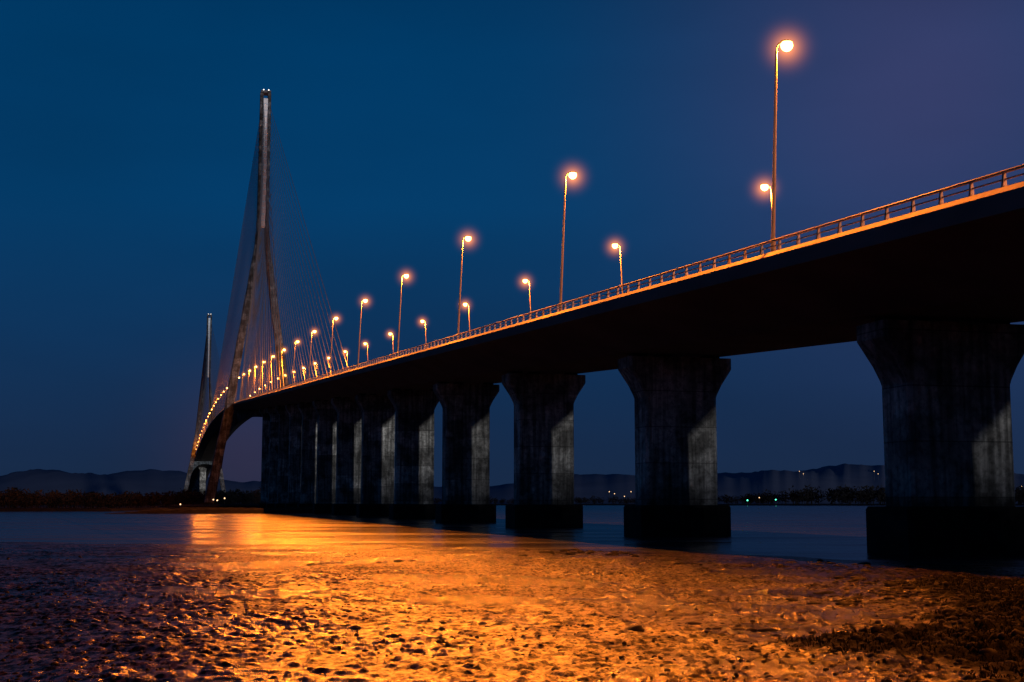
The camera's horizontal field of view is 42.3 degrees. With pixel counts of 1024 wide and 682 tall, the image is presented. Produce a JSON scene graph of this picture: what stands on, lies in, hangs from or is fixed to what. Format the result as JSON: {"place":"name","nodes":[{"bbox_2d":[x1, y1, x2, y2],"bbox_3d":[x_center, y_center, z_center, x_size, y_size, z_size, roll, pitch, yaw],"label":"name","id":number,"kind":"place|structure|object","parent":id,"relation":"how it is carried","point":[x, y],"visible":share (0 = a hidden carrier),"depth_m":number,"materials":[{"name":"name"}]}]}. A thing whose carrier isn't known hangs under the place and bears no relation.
{"place":"outdoors","nodes":[
{"label":"outdoors","id":0,"kind":"place"},
{"bbox_2d":[0,542,1023,681],"bbox_3d":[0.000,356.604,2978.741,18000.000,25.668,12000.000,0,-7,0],"label":"mudflat ground","id":1,"kind":"structure","parent":0,"point":[189,645],"depth_m":29.67,"materials":[{"name":"brown soil"}]},
{"bbox_2d":[0,548,1023,681],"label":"shore stones","id":2,"kind":"object","parent":1,"relation":"on","point":[899,634],"visible":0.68,"depth_m":27.18,"materials":[{"name":"brown stone"}]},
{"bbox_2d":[776,572,1023,679],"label":"saltmarsh grass","id":3,"kind":"structure","parent":1,"relation":"on","point":[995,670],"depth_m":23.63,"materials":[{"name":"brown plant"}]},
{"bbox_2d":[0,505,1023,566],"bbox_3d":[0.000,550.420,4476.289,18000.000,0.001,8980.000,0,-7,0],"label":"estuary water","id":4,"kind":"structure","parent":0,"point":[832,532],"depth_m":135.50,"materials":[{"name":"blue liquid"}]},
{"bbox_2d":[159,504,257,507],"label":"pylon island","id":5,"kind":"structure","parent":4,"relation":"in","point":[230,505],"depth_m":633.03,"materials":[{"name":"black stone"}]},
{"bbox_2d":[105,506,312,513],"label":"rock breakwater","id":6,"kind":"object","parent":4,"relation":"in","point":[210,510],"visible":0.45,"depth_m":379.48,"materials":[{"name":"black stone"}]},
{"bbox_2d":[184,89,1023,555],"bbox_3d":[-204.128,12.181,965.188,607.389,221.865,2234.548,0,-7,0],"label":"cable stayed bridge","id":7,"kind":"structure","parent":4,"relation":"in","point":[924,307],"depth_m":120.19,"materials":[{"name":"concrete"}]},
{"bbox_2d":[292,340,298,383],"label":"street lamp","id":8,"kind":"object","parent":7,"relation":"on","point":[297,341],"visible":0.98,"depth_m":379.78,"materials":[{"name":"metal"}]},
{"bbox_2d":[308,330,315,378],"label":"street lamp","id":9,"kind":"object","parent":7,"relation":"on","point":[314,331],"visible":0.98,"depth_m":337.01,"materials":[{"name":"metal"}]},
{"bbox_2d":[329,317,337,372],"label":"street lamp","id":10,"kind":"object","parent":7,"relation":"on","point":[336,318],"visible":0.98,"depth_m":294.17,"materials":[{"name":"metal"}]},
{"bbox_2d":[357,299,366,367],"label":"street lamp","id":11,"kind":"object","parent":7,"relation":"on","point":[365,300],"visible":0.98,"depth_m":251.50,"materials":[{"name":"metal"}]},
{"bbox_2d":[397,274,408,353],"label":"street lamp","id":12,"kind":"object","parent":7,"relation":"on","point":[406,275],"visible":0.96,"depth_m":208.76,"materials":[{"name":"metal"}]},
{"bbox_2d":[457,236,470,339],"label":"street lamp","id":13,"kind":"object","parent":7,"relation":"on","point":[467,238],"visible":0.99,"depth_m":165.95,"materials":[{"name":"metal"}]},
{"bbox_2d":[463,303,469,334],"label":"street lamp","id":14,"kind":"object","parent":7,"relation":"on","point":[464,304],"visible":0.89,"depth_m":256.83,"materials":[{"name":"metal"}]},
{"bbox_2d":[523,279,531,318],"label":"street lamp","id":15,"kind":"object","parent":7,"relation":"on","point":[524,280],"visible":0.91,"depth_m":214.13,"materials":[{"name":"metal"}]},
{"bbox_2d":[559,171,576,310],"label":"street lamp","id":16,"kind":"object","parent":7,"relation":"on","point":[572,174],"visible":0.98,"depth_m":123.20,"materials":[{"name":"metal"}]},
{"bbox_2d":[612,243,622,293],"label":"street lamp","id":17,"kind":"object","parent":7,"relation":"on","point":[614,245],"visible":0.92,"depth_m":171.37,"materials":[{"name":"metal"}]},
{"bbox_2d":[761,183,771,205],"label":"street lamp","id":18,"kind":"object","parent":7,"relation":"on","point":[764,186],"visible":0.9,"depth_m":128.68,"materials":[{"name":"paint"}]},
{"bbox_2d":[771,39,792,251],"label":"street lamp","id":19,"kind":"object","parent":7,"relation":"on","point":[786,45],"visible":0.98,"depth_m":80.44,"materials":[{"name":"metal"}]},
{"bbox_2d":[434,484,1023,504],"bbox_3d":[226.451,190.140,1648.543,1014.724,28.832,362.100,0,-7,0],"label":"distant trees","id":20,"kind":"object","parent":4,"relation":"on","point":[851,495],"visible":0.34,"depth_m":1591.38,"materials":[{"name":"green plant"}]},
{"bbox_2d":[0,463,1023,503],"bbox_3d":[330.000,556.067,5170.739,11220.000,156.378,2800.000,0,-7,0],"label":"distant hills","id":21,"kind":"structure","parent":0,"point":[621,486],"depth_m":4276.02,"materials":[{"name":"black"}]},
{"bbox_2d":[0,504,1023,511],"bbox_3d":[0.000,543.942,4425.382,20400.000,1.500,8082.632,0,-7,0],"label":"shore","id":22,"kind":"structure","parent":0,"point":[34,509],"depth_m":587.74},
{"bbox_2d":[0,487,260,508],"bbox_3d":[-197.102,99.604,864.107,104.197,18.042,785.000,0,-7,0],"label":"distant trees","id":23,"kind":"object","parent":22,"relation":"on","point":[13,497],"visible":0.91,"depth_m":524.75,"materials":[{"name":"green plant"}]},
{"bbox_2d":[0,0,1023,486],"label":"sky","id":24,"kind":"structure","parent":0,"point":[408,130],"materials":[{"name":"blue"}]}
]}

